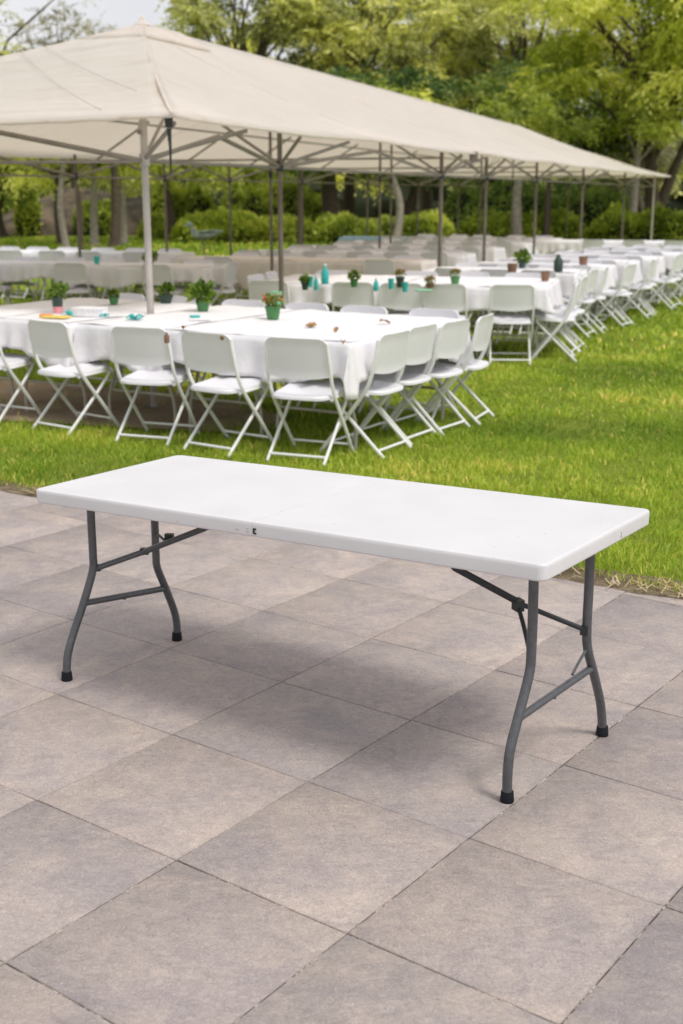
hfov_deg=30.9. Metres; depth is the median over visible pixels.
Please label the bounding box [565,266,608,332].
folding chair
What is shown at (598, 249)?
folding chair
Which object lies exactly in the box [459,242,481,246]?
folding chair
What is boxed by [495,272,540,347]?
folding chair
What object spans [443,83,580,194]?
dark tree
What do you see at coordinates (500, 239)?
folding chair
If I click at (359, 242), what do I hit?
tablecloth
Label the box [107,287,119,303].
potted plant
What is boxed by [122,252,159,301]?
folding chair
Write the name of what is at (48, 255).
folding chair
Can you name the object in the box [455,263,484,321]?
folding chair
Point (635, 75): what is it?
broadleaf tree
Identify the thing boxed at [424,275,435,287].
potted plant
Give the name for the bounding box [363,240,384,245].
folding chair
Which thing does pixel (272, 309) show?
potted plant
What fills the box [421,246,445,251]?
folding chair
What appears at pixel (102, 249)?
folding chair
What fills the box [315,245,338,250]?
folding chair
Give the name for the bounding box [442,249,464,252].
folding chair
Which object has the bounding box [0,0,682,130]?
sky
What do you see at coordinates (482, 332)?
folding chair
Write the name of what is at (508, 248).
folding chair
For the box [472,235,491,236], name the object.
folding chair
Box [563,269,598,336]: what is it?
folding chair
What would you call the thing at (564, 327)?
folding chair
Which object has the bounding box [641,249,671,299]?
folding chair
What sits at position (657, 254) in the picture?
folding chair
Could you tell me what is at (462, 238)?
tablecloth
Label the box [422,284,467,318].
folding chair
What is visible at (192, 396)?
banquet table
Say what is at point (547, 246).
tablecloth
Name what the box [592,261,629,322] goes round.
folding chair
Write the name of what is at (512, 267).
drinking cup
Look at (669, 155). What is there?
pale tree
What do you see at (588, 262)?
folding chair
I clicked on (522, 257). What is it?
potted plant
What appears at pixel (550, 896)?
paving
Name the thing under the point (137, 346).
folding chair
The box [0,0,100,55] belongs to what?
bare tree
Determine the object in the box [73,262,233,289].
tablecloth
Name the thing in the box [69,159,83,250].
slender tree
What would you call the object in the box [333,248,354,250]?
folding chair
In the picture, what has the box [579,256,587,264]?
drinking cup
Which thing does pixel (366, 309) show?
folding chair
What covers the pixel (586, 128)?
slender tree
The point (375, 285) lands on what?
bottle
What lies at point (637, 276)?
tablecloth
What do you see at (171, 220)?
young tree
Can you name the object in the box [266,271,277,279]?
folding chair
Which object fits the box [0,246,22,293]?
folding chair
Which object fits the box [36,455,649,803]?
folding table
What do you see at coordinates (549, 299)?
tablecloth
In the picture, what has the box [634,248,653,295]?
folding chair
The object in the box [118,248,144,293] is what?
folding chair
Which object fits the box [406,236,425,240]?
folding chair
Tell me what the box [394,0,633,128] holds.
olive tree
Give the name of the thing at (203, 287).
potted plant
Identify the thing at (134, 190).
distant woods
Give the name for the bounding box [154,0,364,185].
broadleaf tree
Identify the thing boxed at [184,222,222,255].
bird ornament
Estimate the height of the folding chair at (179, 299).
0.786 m
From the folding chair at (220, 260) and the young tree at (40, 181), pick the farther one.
the young tree at (40, 181)
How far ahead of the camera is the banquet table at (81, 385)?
9.30 m
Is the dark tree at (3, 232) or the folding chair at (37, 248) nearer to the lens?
the folding chair at (37, 248)
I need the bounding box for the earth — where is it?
[0,480,682,598]
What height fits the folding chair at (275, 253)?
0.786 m
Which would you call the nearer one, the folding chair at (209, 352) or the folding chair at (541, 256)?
the folding chair at (209, 352)
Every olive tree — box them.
[362,0,546,211]
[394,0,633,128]
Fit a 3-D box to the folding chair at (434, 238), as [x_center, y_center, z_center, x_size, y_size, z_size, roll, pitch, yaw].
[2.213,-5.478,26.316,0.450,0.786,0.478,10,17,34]
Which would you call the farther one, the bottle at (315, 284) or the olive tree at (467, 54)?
the olive tree at (467, 54)
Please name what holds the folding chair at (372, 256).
on the lawn at (69, 468)
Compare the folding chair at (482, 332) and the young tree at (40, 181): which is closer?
the folding chair at (482, 332)
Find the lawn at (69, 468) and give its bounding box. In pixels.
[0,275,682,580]
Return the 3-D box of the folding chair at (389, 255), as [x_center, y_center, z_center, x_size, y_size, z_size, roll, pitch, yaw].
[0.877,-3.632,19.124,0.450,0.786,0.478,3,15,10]
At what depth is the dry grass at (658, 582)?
5.34 m
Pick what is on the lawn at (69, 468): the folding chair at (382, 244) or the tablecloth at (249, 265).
the folding chair at (382, 244)
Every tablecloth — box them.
[0,249,77,256]
[0,260,100,287]
[0,297,135,349]
[0,301,210,367]
[67,251,195,262]
[69,305,293,372]
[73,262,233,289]
[164,309,474,399]
[174,256,308,291]
[260,250,362,257]
[264,274,420,309]
[294,258,436,275]
[312,245,387,250]
[339,236,405,240]
[354,240,426,245]
[363,251,476,266]
[394,276,564,313]
[403,236,466,240]
[408,246,505,261]
[423,267,587,297]
[444,241,537,257]
[475,262,618,295]
[486,237,563,250]
[508,257,642,284]
[526,239,616,253]
[536,254,665,282]
[565,250,682,270]
[614,240,664,247]
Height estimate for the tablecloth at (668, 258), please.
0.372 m
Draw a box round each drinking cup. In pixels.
[94,256,99,263]
[271,291,281,304]
[307,277,312,286]
[388,278,393,288]
[402,282,407,291]
[507,263,517,272]
[541,271,549,280]
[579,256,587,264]
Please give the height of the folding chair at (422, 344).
0.786 m
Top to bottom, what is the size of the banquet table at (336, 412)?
0.738 m
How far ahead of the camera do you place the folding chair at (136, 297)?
10.88 m
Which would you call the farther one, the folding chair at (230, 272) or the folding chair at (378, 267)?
the folding chair at (378, 267)
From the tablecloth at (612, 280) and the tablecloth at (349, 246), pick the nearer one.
the tablecloth at (612, 280)
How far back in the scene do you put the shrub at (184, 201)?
54.57 m
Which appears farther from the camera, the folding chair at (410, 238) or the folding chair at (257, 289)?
the folding chair at (410, 238)
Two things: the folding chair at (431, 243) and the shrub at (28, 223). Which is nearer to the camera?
the folding chair at (431, 243)
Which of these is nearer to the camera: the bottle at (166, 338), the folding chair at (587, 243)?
the bottle at (166, 338)
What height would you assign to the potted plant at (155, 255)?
0.233 m
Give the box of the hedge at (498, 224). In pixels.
[455,207,588,239]
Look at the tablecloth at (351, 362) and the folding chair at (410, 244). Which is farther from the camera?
the folding chair at (410, 244)
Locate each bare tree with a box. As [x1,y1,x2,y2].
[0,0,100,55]
[0,1,117,187]
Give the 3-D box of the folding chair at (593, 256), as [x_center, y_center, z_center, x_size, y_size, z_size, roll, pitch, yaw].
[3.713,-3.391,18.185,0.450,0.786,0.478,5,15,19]
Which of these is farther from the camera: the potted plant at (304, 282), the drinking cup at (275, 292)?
the potted plant at (304, 282)
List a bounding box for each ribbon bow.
[61,310,72,315]
[126,314,143,319]
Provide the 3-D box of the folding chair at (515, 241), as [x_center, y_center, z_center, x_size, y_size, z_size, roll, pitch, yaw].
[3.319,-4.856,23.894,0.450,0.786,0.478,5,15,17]
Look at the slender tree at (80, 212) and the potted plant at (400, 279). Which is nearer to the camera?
the potted plant at (400, 279)
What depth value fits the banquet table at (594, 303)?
16.36 m
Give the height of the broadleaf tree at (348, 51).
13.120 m
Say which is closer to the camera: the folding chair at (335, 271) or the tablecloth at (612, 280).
the folding chair at (335, 271)
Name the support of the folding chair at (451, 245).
on the lawn at (69, 468)
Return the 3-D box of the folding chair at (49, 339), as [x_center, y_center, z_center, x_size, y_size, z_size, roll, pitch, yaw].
[-1.914,-0.981,8.798,0.450,0.786,0.478,11,18,37]
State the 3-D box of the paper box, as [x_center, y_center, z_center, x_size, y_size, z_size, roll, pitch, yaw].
[-1.891,-1.506,9.280,0.230,0.062,0.150,5,15,19]
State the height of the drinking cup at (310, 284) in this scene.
0.100 m
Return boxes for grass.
[13,486,682,602]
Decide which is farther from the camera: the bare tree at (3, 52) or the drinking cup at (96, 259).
the bare tree at (3, 52)
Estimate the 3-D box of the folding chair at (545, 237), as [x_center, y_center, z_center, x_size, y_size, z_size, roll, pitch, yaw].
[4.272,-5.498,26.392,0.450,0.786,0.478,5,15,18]
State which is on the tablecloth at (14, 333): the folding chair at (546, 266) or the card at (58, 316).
the card at (58, 316)
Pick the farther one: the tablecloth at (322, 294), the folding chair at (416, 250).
the folding chair at (416, 250)
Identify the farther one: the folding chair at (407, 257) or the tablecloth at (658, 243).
the tablecloth at (658, 243)
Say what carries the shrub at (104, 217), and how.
on the ground at (134, 236)
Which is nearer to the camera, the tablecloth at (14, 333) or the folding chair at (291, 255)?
the tablecloth at (14, 333)
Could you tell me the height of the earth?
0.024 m
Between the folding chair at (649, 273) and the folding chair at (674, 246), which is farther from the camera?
the folding chair at (674, 246)
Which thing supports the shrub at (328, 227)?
on the ground at (134, 236)
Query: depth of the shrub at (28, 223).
52.09 m
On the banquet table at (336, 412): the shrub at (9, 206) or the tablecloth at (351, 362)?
the tablecloth at (351, 362)
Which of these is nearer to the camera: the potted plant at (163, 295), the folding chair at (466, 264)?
the potted plant at (163, 295)
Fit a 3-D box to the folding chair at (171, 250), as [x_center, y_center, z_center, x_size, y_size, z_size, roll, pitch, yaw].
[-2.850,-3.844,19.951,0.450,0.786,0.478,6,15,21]
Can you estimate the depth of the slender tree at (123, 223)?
41.90 m
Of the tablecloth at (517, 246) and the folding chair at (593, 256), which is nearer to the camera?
the folding chair at (593, 256)
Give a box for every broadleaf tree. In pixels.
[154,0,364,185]
[227,0,479,218]
[489,0,682,210]
[599,0,682,119]
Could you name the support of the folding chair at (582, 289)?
on the lawn at (69, 468)
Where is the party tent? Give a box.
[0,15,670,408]
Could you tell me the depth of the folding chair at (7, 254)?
19.57 m
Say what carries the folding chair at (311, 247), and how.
on the lawn at (69, 468)
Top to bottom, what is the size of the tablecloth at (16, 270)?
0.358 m
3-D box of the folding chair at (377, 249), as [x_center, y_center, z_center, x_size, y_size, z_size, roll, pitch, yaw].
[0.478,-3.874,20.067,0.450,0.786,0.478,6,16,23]
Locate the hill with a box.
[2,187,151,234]
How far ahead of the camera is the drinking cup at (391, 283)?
11.92 m
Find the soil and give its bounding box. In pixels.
[0,380,280,431]
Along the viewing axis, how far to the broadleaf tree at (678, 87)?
38.67 m
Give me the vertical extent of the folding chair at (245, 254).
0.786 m
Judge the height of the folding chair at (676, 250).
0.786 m
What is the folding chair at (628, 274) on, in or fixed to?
on the lawn at (69, 468)
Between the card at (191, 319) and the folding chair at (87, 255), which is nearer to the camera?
the card at (191, 319)
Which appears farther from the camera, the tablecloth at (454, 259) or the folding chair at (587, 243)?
the folding chair at (587, 243)
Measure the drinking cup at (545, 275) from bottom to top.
0.100 m
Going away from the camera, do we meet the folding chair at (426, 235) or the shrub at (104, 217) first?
the folding chair at (426, 235)
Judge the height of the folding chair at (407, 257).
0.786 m
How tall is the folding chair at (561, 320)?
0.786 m
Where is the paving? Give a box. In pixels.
[0,490,682,1023]
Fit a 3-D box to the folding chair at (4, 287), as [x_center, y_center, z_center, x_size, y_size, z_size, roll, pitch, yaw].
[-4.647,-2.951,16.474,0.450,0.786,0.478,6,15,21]
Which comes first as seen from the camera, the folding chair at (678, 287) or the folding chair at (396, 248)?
the folding chair at (678, 287)
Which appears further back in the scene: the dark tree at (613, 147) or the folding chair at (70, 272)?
the dark tree at (613, 147)
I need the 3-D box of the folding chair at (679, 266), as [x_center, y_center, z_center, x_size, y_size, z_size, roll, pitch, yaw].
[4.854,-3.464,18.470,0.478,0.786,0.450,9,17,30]
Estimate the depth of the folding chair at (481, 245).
21.77 m
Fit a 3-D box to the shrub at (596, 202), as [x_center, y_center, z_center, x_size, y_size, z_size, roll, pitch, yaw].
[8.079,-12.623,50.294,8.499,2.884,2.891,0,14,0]
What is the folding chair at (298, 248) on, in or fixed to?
on the lawn at (69, 468)
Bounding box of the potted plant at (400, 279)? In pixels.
[394,269,406,286]
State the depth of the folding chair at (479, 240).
24.16 m
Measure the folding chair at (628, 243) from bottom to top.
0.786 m
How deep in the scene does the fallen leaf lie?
8.53 m
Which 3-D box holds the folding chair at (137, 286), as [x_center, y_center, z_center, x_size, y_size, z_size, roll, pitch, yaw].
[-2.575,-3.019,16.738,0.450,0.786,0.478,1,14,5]
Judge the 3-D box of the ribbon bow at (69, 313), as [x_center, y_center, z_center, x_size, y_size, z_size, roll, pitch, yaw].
[-2.048,-1.494,9.285,0.115,0.040,0.119,4,15,15]
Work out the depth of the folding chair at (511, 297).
12.07 m
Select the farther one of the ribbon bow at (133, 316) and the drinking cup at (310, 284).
the drinking cup at (310, 284)
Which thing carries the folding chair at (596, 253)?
on the lawn at (69, 468)
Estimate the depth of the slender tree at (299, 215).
41.92 m
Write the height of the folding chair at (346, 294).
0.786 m
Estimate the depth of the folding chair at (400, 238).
26.35 m
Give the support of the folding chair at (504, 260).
on the lawn at (69, 468)
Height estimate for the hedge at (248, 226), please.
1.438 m
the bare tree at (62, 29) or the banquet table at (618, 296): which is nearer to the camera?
the banquet table at (618, 296)
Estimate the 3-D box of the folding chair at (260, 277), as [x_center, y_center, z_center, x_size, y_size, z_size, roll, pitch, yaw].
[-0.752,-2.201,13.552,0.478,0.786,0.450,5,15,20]
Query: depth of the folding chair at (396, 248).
21.06 m
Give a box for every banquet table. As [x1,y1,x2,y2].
[0,304,122,409]
[3,308,191,418]
[83,253,182,297]
[90,314,276,430]
[91,265,218,297]
[176,330,356,439]
[263,336,444,450]
[470,311,477,323]
[475,282,552,360]
[480,267,599,320]
[612,261,635,311]
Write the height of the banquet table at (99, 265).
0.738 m
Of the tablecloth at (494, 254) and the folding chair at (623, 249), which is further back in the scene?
the tablecloth at (494, 254)
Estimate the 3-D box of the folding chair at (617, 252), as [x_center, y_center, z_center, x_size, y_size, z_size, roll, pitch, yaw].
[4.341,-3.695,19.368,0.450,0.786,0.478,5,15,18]
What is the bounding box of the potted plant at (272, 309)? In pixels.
[261,292,284,319]
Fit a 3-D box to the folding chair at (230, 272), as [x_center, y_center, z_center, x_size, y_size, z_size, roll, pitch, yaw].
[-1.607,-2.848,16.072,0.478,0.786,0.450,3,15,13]
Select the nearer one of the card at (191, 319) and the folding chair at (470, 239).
the card at (191, 319)
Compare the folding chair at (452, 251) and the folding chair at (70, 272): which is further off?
the folding chair at (452, 251)
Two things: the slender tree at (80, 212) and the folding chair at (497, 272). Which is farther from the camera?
the slender tree at (80, 212)
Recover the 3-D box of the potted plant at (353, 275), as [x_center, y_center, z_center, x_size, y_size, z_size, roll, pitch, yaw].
[0.123,-2.313,12.188,0.152,0.184,0.147,0,14,0]
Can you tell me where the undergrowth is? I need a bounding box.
[29,160,682,217]
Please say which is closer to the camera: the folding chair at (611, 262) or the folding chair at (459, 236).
the folding chair at (611, 262)
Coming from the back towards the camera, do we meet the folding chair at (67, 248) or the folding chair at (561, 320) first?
the folding chair at (67, 248)
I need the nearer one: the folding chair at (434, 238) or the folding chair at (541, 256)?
the folding chair at (541, 256)
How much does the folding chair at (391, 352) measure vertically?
0.786 m
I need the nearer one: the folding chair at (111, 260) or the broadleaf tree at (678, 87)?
the folding chair at (111, 260)
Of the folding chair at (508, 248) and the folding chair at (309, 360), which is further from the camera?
the folding chair at (508, 248)
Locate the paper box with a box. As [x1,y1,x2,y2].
[71,306,107,316]
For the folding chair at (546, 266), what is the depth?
15.46 m
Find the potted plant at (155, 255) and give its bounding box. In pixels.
[141,251,158,263]
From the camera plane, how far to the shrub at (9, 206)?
56.40 m
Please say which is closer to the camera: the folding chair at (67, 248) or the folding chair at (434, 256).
the folding chair at (434, 256)
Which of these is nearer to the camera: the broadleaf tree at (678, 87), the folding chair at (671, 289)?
the folding chair at (671, 289)
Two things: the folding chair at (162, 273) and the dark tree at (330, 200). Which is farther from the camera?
the dark tree at (330, 200)
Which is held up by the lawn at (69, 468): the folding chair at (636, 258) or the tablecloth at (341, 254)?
the folding chair at (636, 258)
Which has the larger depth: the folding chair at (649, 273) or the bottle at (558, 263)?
the folding chair at (649, 273)
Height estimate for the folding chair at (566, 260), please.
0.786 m
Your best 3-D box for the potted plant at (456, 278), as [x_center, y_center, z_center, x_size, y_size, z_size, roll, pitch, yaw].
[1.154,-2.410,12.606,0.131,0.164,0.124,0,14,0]
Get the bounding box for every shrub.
[2,180,39,214]
[11,183,42,234]
[70,197,110,235]
[136,211,176,238]
[150,171,216,221]
[218,171,321,221]
[309,211,383,243]
[376,208,456,236]
[443,178,638,230]
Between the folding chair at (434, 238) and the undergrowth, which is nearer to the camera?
the folding chair at (434, 238)
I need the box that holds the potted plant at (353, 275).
[347,269,361,286]
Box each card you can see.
[40,315,71,318]
[189,318,211,320]
[190,315,199,317]
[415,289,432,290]
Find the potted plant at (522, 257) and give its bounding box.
[511,248,532,267]
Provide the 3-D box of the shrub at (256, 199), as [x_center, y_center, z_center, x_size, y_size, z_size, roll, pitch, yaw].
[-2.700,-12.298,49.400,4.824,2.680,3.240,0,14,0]
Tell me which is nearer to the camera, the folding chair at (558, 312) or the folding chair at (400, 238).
the folding chair at (558, 312)
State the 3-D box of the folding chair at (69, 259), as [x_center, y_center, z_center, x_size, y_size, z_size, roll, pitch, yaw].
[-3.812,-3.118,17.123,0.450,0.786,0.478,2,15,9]
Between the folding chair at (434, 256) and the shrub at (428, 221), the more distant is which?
the shrub at (428, 221)
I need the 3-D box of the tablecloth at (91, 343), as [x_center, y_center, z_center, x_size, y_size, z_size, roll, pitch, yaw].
[-1.162,-1.316,9.386,0.872,0.363,1.838,8,17,30]
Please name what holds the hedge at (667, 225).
on the lawn at (69, 468)
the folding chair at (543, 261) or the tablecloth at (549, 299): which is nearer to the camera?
the tablecloth at (549, 299)
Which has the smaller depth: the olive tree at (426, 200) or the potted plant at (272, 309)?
the potted plant at (272, 309)
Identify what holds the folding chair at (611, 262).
on the lawn at (69, 468)
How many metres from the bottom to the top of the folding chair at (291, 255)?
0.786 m
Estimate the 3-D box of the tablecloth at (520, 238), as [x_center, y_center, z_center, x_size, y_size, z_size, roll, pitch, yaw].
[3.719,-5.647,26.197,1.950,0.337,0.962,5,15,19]
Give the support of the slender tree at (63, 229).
on the ground at (134, 236)
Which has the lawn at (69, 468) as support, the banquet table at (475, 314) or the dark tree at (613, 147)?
the banquet table at (475, 314)
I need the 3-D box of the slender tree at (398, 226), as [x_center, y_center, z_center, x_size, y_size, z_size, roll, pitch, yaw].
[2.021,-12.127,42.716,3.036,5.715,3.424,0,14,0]
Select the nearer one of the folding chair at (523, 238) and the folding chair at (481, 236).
the folding chair at (523, 238)
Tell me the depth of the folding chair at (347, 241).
23.86 m
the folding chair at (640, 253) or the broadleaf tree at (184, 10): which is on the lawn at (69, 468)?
the folding chair at (640, 253)
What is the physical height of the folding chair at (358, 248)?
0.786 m
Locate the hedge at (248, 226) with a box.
[169,205,314,243]
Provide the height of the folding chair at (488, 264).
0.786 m
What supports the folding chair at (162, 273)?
on the lawn at (69, 468)
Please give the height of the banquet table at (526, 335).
0.738 m
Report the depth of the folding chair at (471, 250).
20.61 m
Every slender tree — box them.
[36,158,70,246]
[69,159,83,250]
[77,159,100,247]
[108,163,120,248]
[119,165,128,245]
[297,170,300,244]
[363,74,443,235]
[471,78,568,234]
[500,93,610,235]
[612,87,682,213]
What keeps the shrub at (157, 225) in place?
on the ground at (134, 236)
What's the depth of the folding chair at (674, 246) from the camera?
21.34 m
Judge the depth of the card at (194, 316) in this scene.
9.12 m
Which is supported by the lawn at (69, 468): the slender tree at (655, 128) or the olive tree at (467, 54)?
the slender tree at (655, 128)
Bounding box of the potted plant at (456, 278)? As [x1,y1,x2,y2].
[449,268,460,283]
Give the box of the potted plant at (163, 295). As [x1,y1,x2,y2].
[156,281,175,302]
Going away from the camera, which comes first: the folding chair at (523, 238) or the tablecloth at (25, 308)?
the tablecloth at (25, 308)
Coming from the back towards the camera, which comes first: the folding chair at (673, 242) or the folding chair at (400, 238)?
the folding chair at (400, 238)
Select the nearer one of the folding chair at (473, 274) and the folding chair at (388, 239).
the folding chair at (473, 274)
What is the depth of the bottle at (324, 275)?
12.57 m
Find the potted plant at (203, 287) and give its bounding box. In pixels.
[182,277,215,310]
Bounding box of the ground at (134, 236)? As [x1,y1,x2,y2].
[0,218,378,255]
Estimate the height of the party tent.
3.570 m
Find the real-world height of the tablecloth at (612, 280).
0.378 m
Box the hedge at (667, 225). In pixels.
[587,201,682,240]
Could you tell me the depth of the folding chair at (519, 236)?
26.68 m
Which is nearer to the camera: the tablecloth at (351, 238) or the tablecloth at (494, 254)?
the tablecloth at (494, 254)
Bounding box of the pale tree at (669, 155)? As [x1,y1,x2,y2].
[586,132,682,212]
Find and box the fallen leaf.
[305,322,316,326]
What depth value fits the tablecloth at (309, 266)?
17.20 m
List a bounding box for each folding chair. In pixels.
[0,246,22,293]
[0,250,37,299]
[0,284,13,304]
[0,343,43,421]
[3,257,39,304]
[17,247,49,295]
[28,320,119,434]
[38,251,73,300]
[50,257,84,299]
[51,247,77,296]
[54,263,95,297]
[75,251,110,298]
[79,293,145,387]
[90,258,124,297]
[91,248,114,297]
[110,326,199,446]
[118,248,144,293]
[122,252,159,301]
[134,259,168,293]
[139,296,204,394]
[141,264,184,301]
[158,249,181,294]
[175,259,212,295]
[181,331,272,457]
[196,299,265,400]
[202,262,237,305]
[204,257,239,305]
[223,253,258,301]
[237,250,261,298]
[247,274,284,307]
[248,280,289,308]
[258,302,328,406]
[264,337,354,466]
[266,250,292,256]
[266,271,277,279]
[283,253,302,256]
[286,247,311,249]
[290,245,313,250]
[302,251,327,257]
[312,305,387,414]
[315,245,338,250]
[315,254,340,308]
[315,270,348,311]
[320,330,411,458]
[332,242,354,244]
[332,282,374,310]
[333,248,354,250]
[337,240,355,244]
[345,252,372,257]
[350,246,374,250]
[350,324,437,445]
[357,255,384,258]
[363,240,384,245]
[363,248,387,251]
[363,259,400,310]
[369,243,391,245]
[379,283,422,314]
[382,238,399,240]
[383,252,410,258]
[383,308,459,419]
[384,236,403,240]
[385,319,469,435]
[386,246,410,251]
[388,255,422,311]
[392,241,413,245]
[392,271,437,310]
[402,243,424,245]
[404,249,429,251]
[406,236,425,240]
[413,239,432,240]
[417,234,435,235]
[419,313,494,425]
[420,253,448,266]
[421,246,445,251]
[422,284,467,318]
[426,241,446,246]
[432,236,449,240]
[434,268,475,326]
[442,244,461,246]
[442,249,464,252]
[443,239,462,241]
[450,235,468,236]
[452,271,488,338]
[454,247,478,261]
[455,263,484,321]
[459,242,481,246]
[466,237,486,241]
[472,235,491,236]
[473,244,496,246]
[474,239,495,241]
[477,263,513,317]
[478,269,519,333]
[486,285,534,365]
[487,264,528,329]
[489,242,512,255]
[490,258,519,313]
[495,237,516,241]
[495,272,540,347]
[504,240,526,242]
[507,235,525,237]
[517,264,547,322]
[519,270,556,336]
[521,237,539,239]
[527,259,554,314]
[528,254,554,258]
[529,264,571,326]
[531,278,580,352]
[531,281,578,361]
[536,236,553,253]
[538,273,581,345]
[548,276,588,351]
[554,251,581,254]
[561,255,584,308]
[562,259,582,308]
[563,265,591,326]
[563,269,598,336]
[565,260,601,316]
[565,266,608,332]
[582,239,604,249]
[582,251,610,300]
[584,248,608,250]
[585,255,606,306]
[589,260,618,319]
[590,256,627,309]
[590,264,635,326]
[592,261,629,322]
[599,247,624,288]
[601,244,625,247]
[606,251,632,299]
[611,248,637,297]
[611,256,642,309]
[615,259,655,318]
[622,240,644,247]
[622,257,658,314]
[623,252,651,306]
[632,245,656,288]
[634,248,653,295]
[636,252,666,302]
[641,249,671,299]
[641,255,678,310]
[652,254,682,304]
[657,248,682,296]
[659,245,682,288]
[663,270,682,298]
[664,240,682,277]
[666,272,682,301]
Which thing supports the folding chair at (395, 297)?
on the lawn at (69, 468)
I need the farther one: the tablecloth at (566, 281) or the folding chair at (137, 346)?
the tablecloth at (566, 281)
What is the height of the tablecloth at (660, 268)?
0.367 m
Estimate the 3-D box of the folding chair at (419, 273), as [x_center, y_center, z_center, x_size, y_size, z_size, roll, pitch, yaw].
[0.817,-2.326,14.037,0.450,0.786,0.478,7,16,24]
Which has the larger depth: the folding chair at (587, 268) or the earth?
the folding chair at (587, 268)
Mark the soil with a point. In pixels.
(120, 403)
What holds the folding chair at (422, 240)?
on the lawn at (69, 468)
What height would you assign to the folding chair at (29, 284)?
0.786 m
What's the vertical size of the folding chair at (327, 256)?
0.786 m
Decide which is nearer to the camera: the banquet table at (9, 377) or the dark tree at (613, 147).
the banquet table at (9, 377)
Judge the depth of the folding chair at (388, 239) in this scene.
24.86 m
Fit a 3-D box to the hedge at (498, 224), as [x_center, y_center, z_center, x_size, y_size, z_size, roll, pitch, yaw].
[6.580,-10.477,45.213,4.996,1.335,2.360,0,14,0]
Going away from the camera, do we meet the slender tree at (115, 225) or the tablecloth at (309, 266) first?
the tablecloth at (309, 266)
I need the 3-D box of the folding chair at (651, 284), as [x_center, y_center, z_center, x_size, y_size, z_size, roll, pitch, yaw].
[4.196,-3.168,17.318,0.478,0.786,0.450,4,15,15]
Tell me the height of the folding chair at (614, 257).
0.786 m
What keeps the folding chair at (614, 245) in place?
on the lawn at (69, 468)
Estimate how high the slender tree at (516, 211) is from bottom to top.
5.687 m
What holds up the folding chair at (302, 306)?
on the lawn at (69, 468)
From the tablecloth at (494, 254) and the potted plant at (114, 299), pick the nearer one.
the potted plant at (114, 299)
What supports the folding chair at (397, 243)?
on the lawn at (69, 468)
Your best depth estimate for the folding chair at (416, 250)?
19.98 m
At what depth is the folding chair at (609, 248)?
20.53 m
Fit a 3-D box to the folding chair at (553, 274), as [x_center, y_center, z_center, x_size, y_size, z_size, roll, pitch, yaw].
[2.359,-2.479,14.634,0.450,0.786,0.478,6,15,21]
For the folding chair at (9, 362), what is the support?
on the soil
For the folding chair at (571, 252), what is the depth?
19.18 m
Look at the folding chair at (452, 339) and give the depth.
8.64 m
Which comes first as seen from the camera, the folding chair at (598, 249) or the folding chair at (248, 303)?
the folding chair at (248, 303)
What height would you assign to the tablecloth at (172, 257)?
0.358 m
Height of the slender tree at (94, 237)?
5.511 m
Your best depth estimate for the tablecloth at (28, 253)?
19.93 m
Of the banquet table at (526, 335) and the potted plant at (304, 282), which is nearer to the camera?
the potted plant at (304, 282)
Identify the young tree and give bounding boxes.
[0,157,193,245]
[135,164,259,242]
[171,165,311,198]
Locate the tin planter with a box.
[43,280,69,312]
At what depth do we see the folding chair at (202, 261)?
16.67 m
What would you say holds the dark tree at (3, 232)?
on the ground at (134, 236)
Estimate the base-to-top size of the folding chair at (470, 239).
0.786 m
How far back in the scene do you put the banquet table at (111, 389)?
8.94 m
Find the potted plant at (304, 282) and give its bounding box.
[298,273,311,289]
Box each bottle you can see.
[164,331,169,342]
[314,275,317,289]
[321,264,328,283]
[373,278,378,290]
[553,253,562,271]
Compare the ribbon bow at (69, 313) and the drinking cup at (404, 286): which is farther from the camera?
the drinking cup at (404, 286)
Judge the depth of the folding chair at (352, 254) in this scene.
19.02 m
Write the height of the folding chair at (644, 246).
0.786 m
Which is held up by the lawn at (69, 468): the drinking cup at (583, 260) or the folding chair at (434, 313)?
the folding chair at (434, 313)
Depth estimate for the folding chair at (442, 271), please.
14.78 m
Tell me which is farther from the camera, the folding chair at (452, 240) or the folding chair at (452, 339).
the folding chair at (452, 240)
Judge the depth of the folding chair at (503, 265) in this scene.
15.66 m
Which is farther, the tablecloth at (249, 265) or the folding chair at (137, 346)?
the tablecloth at (249, 265)
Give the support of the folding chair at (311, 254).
on the lawn at (69, 468)
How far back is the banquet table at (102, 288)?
19.72 m
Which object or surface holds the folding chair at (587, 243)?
on the lawn at (69, 468)
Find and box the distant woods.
[8,1,682,205]
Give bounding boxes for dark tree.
[0,158,65,237]
[274,64,386,215]
[336,59,518,215]
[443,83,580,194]
[471,45,678,194]
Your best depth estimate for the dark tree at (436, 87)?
49.41 m
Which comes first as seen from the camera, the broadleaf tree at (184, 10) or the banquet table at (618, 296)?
the banquet table at (618, 296)
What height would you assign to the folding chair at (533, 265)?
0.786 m
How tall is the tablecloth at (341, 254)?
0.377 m

